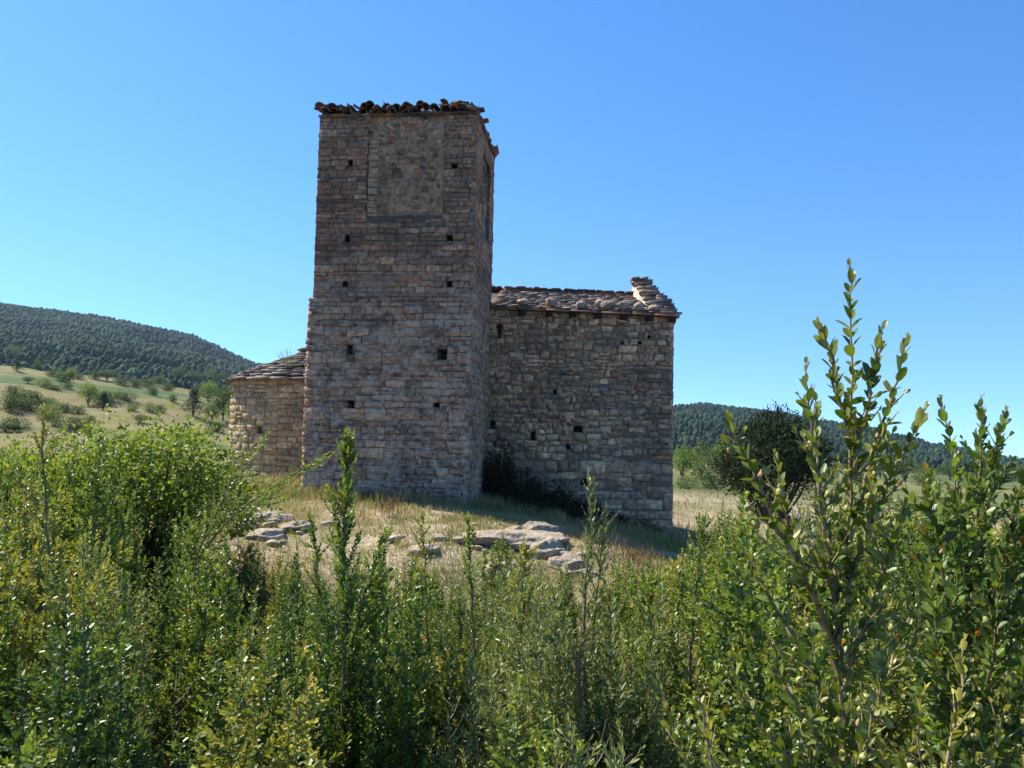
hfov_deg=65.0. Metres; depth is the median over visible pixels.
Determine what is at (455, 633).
box shrub
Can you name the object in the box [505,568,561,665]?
box shrub
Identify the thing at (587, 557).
willow shrub
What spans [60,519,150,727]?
box shrub
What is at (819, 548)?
box shrub
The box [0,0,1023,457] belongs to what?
sky
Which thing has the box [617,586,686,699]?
box shrub
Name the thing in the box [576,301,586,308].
roof stone
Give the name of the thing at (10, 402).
field bush
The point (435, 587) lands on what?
box shrub
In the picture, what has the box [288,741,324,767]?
box shrub
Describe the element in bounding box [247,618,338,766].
box shrub
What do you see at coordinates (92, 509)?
box shrub
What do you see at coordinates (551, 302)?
roof stone
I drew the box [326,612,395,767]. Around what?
box shrub
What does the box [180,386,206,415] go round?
evergreen tree
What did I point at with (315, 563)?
box shrub
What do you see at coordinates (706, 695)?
box shrub
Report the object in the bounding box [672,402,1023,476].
pine forest
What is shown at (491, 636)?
box shrub
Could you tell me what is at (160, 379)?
broadleaf tree
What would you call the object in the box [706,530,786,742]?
box shrub
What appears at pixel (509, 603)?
box shrub
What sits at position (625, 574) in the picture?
box shrub
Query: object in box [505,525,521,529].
loose stone
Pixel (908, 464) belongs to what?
broadleaf tree
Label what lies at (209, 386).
broadleaf tree
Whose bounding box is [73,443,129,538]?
box shrub
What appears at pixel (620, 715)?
box shrub
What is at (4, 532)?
box shrub
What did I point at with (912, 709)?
box shrub
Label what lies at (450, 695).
box shrub
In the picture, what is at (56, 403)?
field bush
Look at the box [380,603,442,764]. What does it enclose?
box shrub
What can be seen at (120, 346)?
pine forest
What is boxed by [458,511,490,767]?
box shrub
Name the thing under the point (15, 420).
field bush
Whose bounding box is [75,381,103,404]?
broadleaf tree
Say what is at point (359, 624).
box shrub
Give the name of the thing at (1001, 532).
box shrub
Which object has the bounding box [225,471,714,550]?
grass
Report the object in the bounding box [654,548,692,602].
box shrub
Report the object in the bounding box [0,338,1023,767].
ground
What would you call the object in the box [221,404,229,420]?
broadleaf tree
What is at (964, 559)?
fruiting box shrub
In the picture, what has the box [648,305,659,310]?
roof stone
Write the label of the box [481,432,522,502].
bramble bush
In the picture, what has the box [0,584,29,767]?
box shrub
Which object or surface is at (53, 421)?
field bush
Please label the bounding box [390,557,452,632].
box shrub
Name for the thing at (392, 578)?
willow shrub
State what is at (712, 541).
box shrub
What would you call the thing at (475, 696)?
willow shrub
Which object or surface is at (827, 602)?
box shrub
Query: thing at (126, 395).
field bush
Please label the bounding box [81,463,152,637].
box shrub
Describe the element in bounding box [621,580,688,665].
box shrub
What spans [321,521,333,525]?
loose stone
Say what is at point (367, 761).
box shrub
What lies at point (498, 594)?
willow shrub
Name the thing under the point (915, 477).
field bush
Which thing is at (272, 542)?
loose stone
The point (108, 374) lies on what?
broadleaf tree
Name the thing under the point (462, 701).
box shrub
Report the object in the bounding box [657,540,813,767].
box shrub
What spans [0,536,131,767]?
box shrub
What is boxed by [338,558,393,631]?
box shrub
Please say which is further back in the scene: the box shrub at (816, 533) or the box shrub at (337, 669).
the box shrub at (816, 533)
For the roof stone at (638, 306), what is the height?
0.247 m
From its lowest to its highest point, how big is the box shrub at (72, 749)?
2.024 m
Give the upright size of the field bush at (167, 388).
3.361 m
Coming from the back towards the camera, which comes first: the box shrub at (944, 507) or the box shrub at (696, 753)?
the box shrub at (944, 507)
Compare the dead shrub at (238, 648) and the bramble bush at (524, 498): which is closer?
the dead shrub at (238, 648)
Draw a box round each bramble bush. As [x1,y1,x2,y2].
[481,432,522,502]
[490,482,539,509]
[506,465,552,508]
[531,495,584,518]
[536,477,581,514]
[573,493,610,521]
[600,508,642,527]
[626,518,663,534]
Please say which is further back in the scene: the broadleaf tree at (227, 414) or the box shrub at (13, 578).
the broadleaf tree at (227, 414)
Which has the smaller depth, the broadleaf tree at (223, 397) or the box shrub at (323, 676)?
the box shrub at (323, 676)
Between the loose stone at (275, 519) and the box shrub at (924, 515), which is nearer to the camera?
the box shrub at (924, 515)
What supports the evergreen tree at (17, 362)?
on the ground at (8, 376)
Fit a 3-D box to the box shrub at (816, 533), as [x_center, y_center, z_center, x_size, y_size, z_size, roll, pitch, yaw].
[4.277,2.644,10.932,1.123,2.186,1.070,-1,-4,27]
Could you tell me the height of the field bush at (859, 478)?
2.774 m
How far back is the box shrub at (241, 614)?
7.38 m
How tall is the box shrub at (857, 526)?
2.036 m
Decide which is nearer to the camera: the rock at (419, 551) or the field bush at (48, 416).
the rock at (419, 551)
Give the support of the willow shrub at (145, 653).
on the ground at (8, 376)
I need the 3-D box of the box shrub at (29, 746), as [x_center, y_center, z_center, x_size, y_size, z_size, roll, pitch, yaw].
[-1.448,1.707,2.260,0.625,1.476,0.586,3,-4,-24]
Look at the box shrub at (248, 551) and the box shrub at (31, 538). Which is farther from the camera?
the box shrub at (248, 551)
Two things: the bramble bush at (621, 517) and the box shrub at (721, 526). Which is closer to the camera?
the box shrub at (721, 526)
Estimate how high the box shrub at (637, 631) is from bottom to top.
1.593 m
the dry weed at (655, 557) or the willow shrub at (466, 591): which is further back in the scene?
the dry weed at (655, 557)
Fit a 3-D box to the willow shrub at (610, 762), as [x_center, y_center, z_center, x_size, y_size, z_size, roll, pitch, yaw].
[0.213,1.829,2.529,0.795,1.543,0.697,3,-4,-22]
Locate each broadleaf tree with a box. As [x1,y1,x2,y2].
[0,420,21,431]
[6,423,22,430]
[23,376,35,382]
[32,358,42,368]
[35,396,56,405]
[63,367,75,380]
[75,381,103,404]
[96,368,119,380]
[131,414,148,421]
[152,376,166,384]
[171,364,188,377]
[187,370,204,381]
[199,379,218,403]
[203,403,220,419]
[205,383,231,419]
[214,369,230,383]
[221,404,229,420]
[672,445,701,478]
[705,441,734,481]
[708,399,845,520]
[867,454,889,477]
[892,456,919,481]
[935,463,957,479]
[990,470,1016,486]
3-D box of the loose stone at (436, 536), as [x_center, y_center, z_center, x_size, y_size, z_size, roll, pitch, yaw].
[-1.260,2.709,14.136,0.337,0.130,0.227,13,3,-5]
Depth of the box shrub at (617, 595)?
7.97 m
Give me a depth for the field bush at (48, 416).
75.97 m
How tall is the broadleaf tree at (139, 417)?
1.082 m
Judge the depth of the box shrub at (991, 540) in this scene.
6.64 m
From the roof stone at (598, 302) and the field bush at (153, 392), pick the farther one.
the field bush at (153, 392)
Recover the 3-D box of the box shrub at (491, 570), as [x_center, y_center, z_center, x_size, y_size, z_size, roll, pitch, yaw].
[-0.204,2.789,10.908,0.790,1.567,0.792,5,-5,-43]
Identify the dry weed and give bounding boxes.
[374,493,407,518]
[576,528,627,551]
[605,539,653,574]
[622,542,670,570]
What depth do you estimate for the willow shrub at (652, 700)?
4.25 m
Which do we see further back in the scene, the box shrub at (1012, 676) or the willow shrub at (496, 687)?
the willow shrub at (496, 687)
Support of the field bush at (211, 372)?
on the ground at (8, 376)
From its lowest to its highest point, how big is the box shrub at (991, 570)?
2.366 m
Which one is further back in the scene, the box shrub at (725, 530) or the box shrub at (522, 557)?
the box shrub at (725, 530)
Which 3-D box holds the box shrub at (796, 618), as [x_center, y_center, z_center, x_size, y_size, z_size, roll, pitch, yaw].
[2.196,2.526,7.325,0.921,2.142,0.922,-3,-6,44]
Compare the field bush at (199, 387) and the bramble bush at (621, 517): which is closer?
the bramble bush at (621, 517)
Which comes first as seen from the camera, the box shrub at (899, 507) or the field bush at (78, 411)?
the box shrub at (899, 507)
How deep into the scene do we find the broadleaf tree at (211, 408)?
91.05 m
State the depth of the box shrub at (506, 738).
3.19 m
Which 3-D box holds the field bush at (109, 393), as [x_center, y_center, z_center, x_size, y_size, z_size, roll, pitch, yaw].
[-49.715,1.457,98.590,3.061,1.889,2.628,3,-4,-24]
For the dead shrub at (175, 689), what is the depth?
4.21 m
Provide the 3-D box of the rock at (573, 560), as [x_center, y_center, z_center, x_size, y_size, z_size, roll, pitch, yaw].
[0.914,3.013,13.465,0.695,0.353,0.521,4,-5,-32]
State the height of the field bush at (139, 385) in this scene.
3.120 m
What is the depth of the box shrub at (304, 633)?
7.11 m
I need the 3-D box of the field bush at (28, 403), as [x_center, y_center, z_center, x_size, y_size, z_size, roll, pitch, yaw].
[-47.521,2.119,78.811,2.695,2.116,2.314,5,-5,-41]
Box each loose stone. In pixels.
[261,521,276,527]
[265,539,280,546]
[270,517,281,522]
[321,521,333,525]
[431,534,447,541]
[471,545,483,549]
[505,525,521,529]
[557,550,568,555]
[559,569,572,575]
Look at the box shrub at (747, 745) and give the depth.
3.02 m
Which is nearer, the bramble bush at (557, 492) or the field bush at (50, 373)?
the bramble bush at (557, 492)
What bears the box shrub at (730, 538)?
on the ground at (8, 376)
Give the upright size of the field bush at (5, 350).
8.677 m
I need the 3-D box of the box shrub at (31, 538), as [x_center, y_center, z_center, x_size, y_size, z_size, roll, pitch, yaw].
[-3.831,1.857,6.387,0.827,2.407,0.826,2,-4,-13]
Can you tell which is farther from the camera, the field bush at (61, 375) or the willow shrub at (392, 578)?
the field bush at (61, 375)
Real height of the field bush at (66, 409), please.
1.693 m
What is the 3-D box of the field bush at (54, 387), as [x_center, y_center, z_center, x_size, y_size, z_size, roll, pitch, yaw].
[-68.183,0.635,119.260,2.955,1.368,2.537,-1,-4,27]
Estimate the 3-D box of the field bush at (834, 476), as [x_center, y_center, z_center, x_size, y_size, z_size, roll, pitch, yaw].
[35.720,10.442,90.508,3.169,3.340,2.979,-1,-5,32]
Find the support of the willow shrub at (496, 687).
on the ground at (8, 376)
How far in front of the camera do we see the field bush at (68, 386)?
122.53 m
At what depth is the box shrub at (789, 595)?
6.28 m
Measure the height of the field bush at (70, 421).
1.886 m
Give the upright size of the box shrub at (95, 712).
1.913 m
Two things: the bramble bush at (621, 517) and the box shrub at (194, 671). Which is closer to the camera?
the box shrub at (194, 671)
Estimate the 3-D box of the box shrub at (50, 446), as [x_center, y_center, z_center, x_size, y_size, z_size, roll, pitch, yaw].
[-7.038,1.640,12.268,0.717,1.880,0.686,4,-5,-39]
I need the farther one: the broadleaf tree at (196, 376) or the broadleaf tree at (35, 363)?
the broadleaf tree at (196, 376)
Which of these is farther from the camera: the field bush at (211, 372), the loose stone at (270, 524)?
the field bush at (211, 372)
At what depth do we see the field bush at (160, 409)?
89.57 m
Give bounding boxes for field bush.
[0,384,25,394]
[0,389,26,413]
[1,415,32,429]
[3,345,23,356]
[13,389,46,399]
[14,395,41,410]
[31,376,52,386]
[34,403,61,416]
[35,406,62,421]
[44,367,61,376]
[45,418,63,427]
[46,384,63,389]
[47,398,63,410]
[49,369,76,381]
[50,413,90,431]
[59,383,74,388]
[59,401,73,412]
[68,405,87,414]
[70,373,86,380]
[81,414,96,421]
[86,370,103,378]
[91,389,115,403]
[95,388,119,400]
[111,375,131,385]
[114,389,138,400]
[123,403,137,411]
[126,377,144,387]
[135,377,158,389]
[141,401,157,412]
[144,384,158,395]
[155,405,166,412]
[157,382,175,391]
[167,394,176,402]
[190,382,212,395]
[202,364,217,379]
[204,420,227,432]
[673,474,703,489]
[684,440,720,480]
[694,468,727,490]
[822,465,842,484]
[852,471,864,484]
[908,463,947,486]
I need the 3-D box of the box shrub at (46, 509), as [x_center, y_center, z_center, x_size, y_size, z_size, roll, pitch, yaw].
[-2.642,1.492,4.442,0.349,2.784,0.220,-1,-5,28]
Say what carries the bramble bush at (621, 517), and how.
on the ground at (8, 376)
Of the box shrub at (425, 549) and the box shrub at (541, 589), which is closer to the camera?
the box shrub at (425, 549)
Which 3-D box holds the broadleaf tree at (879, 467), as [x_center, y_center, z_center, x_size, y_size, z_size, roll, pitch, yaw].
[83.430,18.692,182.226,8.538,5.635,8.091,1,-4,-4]
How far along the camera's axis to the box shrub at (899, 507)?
11.01 m
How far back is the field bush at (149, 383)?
187.66 m
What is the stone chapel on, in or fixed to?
on the ground at (8, 376)
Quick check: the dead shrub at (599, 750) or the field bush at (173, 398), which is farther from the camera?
the field bush at (173, 398)
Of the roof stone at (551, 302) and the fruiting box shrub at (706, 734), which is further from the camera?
the roof stone at (551, 302)
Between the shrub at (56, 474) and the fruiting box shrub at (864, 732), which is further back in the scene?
the shrub at (56, 474)
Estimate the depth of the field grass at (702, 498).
41.84 m
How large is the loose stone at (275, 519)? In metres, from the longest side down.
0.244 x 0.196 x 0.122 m
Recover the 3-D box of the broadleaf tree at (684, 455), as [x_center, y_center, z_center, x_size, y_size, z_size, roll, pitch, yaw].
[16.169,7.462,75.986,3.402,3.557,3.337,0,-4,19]
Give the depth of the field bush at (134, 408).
87.12 m
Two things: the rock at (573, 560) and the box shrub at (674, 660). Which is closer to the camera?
the box shrub at (674, 660)
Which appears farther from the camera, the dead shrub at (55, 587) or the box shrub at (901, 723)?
the dead shrub at (55, 587)
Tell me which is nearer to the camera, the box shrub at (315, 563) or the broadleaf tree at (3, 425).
the box shrub at (315, 563)
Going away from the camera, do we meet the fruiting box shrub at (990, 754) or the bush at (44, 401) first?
the fruiting box shrub at (990, 754)
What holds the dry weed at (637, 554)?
on the ground at (8, 376)
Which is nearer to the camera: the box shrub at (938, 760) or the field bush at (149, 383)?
the box shrub at (938, 760)
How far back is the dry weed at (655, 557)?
13.61 m
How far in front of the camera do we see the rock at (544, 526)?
15.27 m
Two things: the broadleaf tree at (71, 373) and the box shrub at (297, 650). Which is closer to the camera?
the box shrub at (297, 650)
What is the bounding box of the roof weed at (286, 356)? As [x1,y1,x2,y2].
[277,348,299,366]
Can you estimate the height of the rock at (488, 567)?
0.331 m
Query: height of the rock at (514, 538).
0.298 m
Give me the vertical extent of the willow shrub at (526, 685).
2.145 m
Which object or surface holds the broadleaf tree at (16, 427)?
on the ground at (8, 376)
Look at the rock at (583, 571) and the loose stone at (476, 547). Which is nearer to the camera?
the rock at (583, 571)
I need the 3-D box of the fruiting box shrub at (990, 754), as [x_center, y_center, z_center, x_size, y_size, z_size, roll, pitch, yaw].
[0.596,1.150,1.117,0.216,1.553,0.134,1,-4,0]
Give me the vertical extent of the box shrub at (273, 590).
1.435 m
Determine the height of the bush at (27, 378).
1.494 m
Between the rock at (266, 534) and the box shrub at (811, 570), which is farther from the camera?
the rock at (266, 534)
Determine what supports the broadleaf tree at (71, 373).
on the ground at (8, 376)
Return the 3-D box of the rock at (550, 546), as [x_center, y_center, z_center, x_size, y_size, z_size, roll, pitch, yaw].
[0.600,2.878,13.923,0.684,0.458,0.697,1,-4,0]
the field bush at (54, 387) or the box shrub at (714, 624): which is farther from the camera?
the field bush at (54, 387)
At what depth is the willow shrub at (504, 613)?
5.51 m
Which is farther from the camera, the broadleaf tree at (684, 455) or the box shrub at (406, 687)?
the broadleaf tree at (684, 455)
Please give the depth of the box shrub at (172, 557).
9.24 m
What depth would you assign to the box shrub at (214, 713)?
3.88 m
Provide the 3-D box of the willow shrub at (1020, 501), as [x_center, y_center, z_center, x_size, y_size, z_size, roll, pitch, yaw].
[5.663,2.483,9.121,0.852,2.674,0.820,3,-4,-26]
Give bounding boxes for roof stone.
[517,298,529,305]
[546,298,556,306]
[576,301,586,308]
[595,299,603,307]
[600,300,615,310]
[617,300,629,310]
[634,302,642,310]
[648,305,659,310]
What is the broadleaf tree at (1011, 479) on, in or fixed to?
on the ground at (8, 376)
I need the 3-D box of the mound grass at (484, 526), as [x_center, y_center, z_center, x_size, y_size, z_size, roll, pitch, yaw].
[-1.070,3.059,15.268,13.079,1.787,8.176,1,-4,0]
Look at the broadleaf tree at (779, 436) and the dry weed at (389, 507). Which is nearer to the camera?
the dry weed at (389, 507)
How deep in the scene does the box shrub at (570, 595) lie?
10.81 m
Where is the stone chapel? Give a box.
[222,98,682,534]
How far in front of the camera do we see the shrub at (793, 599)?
8.41 m
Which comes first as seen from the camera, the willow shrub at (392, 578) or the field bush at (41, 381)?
the willow shrub at (392, 578)
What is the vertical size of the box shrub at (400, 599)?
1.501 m
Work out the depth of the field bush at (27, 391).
92.94 m
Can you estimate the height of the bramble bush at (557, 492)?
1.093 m
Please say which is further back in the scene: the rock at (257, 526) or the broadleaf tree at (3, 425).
the broadleaf tree at (3, 425)
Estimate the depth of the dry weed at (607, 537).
14.26 m
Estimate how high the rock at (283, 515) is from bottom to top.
0.289 m
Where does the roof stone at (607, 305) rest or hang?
on the stone chapel
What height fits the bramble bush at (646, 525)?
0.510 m
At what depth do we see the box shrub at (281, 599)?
8.34 m
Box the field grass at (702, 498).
[672,485,1023,560]
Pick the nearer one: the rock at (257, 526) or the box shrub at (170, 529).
the box shrub at (170, 529)
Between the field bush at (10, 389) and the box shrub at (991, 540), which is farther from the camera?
the field bush at (10, 389)
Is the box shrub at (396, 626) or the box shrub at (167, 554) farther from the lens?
the box shrub at (167, 554)
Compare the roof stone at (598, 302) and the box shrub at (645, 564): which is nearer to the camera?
the box shrub at (645, 564)
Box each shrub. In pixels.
[0,426,155,599]
[0,444,99,593]
[0,457,67,653]
[0,466,84,717]
[0,496,31,687]
[0,517,64,758]
[0,527,27,682]
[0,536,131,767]
[0,561,163,767]
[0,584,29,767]
[0,712,57,767]
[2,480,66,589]
[8,401,293,587]
[8,571,164,767]
[14,548,109,717]
[23,403,63,674]
[35,430,74,466]
[46,525,163,762]
[52,418,148,664]
[55,452,153,601]
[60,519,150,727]
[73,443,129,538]
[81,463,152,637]
[88,655,220,767]
[126,532,210,767]
[149,513,195,609]
[150,526,261,767]
[157,483,198,574]
[160,509,219,647]
[164,494,235,688]
[164,636,316,767]
[165,597,271,767]
[175,429,272,682]
[181,451,335,688]
[191,637,342,767]
[201,666,338,766]
[203,569,274,719]
[219,614,338,765]
[221,601,278,744]
[224,538,263,603]
[237,553,275,644]
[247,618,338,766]
[253,542,381,767]
[255,550,313,642]
[260,557,317,675]
[268,648,367,766]
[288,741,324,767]
[290,508,334,740]
[291,555,363,690]
[307,583,400,716]
[318,428,375,767]
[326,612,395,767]
[328,527,459,767]
[332,655,433,767]
[336,565,423,712]
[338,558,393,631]
[339,586,438,761]
[345,525,393,740]
[361,566,402,659]
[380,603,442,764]
[381,552,446,693]
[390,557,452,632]
[390,656,510,767]
[398,612,485,767]
[406,564,454,655]
[409,508,438,755]
[419,626,489,767]
[424,574,486,737]
[425,643,550,767]
[431,559,500,692]
[451,567,578,755]
[456,649,559,767]
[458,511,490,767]
[464,634,522,762]
[469,532,525,629]
[471,589,529,680]
[475,560,531,676]
[475,615,536,766]
[476,561,616,767]
[479,571,536,651]
[485,674,593,767]
[486,594,619,767]
[504,537,556,701]
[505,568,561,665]
[525,580,584,708]
[542,563,582,648]
[546,588,686,767]
[548,711,645,767]
[557,719,632,767]
[558,466,617,758]
[562,639,666,767]
[566,501,621,767]
[574,673,654,763]
[575,612,684,767]
[578,555,638,702]
[587,550,645,660]
[597,616,661,719]
[601,558,646,658]
[608,703,702,764]
[612,563,708,761]
[615,565,667,761]
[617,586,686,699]
[620,586,699,766]
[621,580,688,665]
[634,556,673,625]
[653,547,710,640]
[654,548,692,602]
[655,695,724,767]
[656,645,742,767]
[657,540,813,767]
[658,488,863,767]
[663,544,721,724]
[668,510,716,765]
[668,530,731,633]
[670,635,757,767]
[679,562,718,643]
[686,573,789,706]
[693,521,769,576]
[696,517,733,572]
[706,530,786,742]
[708,500,737,584]
[712,492,823,707]
[712,546,805,694]
[718,495,762,568]
[720,258,931,767]
[727,522,796,616]
[757,587,923,767]
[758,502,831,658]
[760,524,826,670]
[782,501,816,568]
[800,498,845,596]
[803,537,830,613]
[806,559,868,745]
[818,485,914,767]
[824,525,924,654]
[826,588,921,766]
[839,509,885,620]
[840,494,879,580]
[850,517,959,767]
[861,480,935,639]
[871,632,1023,767]
[877,494,920,560]
[880,495,972,754]
[885,562,1023,767]
[888,475,1023,767]
[897,393,1023,767]
[902,480,950,544]
[906,512,956,625]
[909,484,951,560]
[957,498,1023,619]
[973,639,1023,767]
[983,486,1023,571]
[983,547,1023,687]
[992,518,1023,655]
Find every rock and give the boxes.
[232,518,261,527]
[245,528,284,540]
[254,510,294,520]
[279,520,315,531]
[378,532,405,541]
[408,543,438,554]
[453,529,569,549]
[480,561,518,578]
[523,521,559,531]
[527,536,564,558]
[548,552,586,570]
[573,568,597,576]
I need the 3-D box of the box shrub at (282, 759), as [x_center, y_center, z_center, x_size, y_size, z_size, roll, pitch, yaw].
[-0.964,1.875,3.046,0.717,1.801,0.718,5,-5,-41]
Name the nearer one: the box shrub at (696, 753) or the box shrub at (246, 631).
the box shrub at (696, 753)
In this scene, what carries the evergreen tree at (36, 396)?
on the ground at (8, 376)
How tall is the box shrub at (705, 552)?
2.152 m
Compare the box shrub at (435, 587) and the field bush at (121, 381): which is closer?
the box shrub at (435, 587)
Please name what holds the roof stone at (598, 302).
on the stone chapel
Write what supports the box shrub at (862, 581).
on the ground at (8, 376)
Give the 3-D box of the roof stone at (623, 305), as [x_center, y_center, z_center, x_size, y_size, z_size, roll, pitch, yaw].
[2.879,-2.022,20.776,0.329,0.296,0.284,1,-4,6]
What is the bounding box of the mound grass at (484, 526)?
[139,483,713,637]
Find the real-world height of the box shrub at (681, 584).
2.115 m
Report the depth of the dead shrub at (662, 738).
4.34 m
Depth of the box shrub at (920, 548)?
6.91 m
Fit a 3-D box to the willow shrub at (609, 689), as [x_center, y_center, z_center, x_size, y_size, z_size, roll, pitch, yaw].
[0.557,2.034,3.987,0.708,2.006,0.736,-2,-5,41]
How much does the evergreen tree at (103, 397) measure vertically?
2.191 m
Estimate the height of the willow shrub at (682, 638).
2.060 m
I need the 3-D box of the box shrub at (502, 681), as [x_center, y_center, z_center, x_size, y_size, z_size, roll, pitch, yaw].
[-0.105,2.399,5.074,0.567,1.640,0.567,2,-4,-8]
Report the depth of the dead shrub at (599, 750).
3.29 m
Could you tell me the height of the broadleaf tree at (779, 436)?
5.983 m
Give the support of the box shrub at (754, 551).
on the ground at (8, 376)
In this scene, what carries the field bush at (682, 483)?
on the ground at (8, 376)
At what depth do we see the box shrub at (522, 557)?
4.92 m
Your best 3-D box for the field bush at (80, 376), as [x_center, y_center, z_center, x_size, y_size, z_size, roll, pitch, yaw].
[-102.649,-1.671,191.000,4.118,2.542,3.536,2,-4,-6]
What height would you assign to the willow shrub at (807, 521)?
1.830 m
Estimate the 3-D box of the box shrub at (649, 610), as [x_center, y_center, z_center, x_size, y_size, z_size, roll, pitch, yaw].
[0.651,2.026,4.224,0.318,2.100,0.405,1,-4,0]
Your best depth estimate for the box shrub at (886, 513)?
8.19 m
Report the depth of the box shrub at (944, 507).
12.04 m
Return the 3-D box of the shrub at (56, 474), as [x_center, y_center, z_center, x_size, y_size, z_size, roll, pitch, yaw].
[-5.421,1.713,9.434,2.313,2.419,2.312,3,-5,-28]
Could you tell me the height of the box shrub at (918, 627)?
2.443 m
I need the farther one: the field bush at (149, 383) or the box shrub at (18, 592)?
the field bush at (149, 383)
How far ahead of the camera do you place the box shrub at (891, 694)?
4.75 m
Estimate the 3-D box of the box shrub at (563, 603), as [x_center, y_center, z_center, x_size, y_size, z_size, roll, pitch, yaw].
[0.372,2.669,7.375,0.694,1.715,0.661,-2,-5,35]
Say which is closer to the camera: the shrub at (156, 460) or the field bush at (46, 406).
the shrub at (156, 460)
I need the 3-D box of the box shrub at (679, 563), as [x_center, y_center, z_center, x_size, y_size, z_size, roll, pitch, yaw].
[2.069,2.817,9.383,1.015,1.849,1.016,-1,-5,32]
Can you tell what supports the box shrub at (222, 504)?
on the ground at (8, 376)
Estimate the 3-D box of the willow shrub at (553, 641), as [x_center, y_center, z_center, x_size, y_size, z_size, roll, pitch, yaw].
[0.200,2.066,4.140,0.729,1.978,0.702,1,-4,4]
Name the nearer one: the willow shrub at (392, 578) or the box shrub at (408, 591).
the willow shrub at (392, 578)
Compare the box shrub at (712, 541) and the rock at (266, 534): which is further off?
the rock at (266, 534)
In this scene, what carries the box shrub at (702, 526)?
on the ground at (8, 376)
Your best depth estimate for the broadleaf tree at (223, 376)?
385.36 m
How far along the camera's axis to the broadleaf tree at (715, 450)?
79.09 m
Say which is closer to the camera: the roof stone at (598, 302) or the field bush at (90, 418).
the roof stone at (598, 302)
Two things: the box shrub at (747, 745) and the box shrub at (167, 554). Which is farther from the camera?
the box shrub at (167, 554)
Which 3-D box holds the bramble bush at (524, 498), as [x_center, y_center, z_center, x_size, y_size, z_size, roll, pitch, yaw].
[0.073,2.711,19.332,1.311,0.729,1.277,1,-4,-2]
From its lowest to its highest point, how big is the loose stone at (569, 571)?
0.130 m
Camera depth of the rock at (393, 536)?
14.07 m
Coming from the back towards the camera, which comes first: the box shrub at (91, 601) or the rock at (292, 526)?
the rock at (292, 526)
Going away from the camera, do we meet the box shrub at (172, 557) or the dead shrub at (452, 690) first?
the dead shrub at (452, 690)
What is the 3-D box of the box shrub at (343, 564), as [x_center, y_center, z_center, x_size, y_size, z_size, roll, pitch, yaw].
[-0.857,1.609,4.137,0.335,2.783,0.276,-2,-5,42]
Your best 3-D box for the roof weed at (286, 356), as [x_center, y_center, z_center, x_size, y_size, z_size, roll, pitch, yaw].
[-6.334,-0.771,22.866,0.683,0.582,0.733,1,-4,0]
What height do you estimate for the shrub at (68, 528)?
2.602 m
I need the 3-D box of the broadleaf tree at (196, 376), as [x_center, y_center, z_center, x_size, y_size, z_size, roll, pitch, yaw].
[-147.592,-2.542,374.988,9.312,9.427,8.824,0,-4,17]
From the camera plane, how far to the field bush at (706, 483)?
55.65 m
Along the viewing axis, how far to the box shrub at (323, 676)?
4.02 m
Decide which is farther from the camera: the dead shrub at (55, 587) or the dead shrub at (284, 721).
the dead shrub at (55, 587)
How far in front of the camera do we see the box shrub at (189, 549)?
8.21 m
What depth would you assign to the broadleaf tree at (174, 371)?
372.03 m
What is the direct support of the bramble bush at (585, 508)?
on the ground at (8, 376)
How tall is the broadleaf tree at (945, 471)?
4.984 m
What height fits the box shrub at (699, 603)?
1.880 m
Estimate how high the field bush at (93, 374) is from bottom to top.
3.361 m
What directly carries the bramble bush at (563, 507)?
on the ground at (8, 376)
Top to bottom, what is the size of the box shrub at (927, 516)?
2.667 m
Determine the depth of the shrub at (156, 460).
10.50 m
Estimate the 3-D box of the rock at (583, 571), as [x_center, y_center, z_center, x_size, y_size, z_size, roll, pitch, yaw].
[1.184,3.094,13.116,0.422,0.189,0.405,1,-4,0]
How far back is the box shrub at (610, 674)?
4.02 m
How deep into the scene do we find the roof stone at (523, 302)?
20.98 m
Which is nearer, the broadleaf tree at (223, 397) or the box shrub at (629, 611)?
the box shrub at (629, 611)
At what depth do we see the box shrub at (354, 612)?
5.45 m
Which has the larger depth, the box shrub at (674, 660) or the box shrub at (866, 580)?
the box shrub at (866, 580)
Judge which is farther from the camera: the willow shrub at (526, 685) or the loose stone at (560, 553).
the loose stone at (560, 553)
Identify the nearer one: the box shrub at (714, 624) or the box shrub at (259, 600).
the box shrub at (714, 624)
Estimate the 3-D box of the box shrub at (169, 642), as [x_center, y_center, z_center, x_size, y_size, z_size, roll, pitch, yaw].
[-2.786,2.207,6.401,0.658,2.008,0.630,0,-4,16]
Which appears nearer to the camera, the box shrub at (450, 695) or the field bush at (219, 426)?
the box shrub at (450, 695)
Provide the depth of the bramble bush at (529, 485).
20.01 m
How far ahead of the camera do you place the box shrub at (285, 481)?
6.68 m
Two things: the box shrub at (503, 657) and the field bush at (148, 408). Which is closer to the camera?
the box shrub at (503, 657)
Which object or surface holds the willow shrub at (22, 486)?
on the ground at (8, 376)
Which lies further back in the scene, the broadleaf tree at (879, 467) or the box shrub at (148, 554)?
the broadleaf tree at (879, 467)
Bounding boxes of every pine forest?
[0,302,263,393]
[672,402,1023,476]
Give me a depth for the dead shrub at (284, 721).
4.22 m
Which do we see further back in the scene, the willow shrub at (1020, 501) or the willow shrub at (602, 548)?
the willow shrub at (1020, 501)
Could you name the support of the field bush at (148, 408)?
on the ground at (8, 376)
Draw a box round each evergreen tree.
[11,359,24,370]
[32,394,39,407]
[88,391,111,409]
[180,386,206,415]

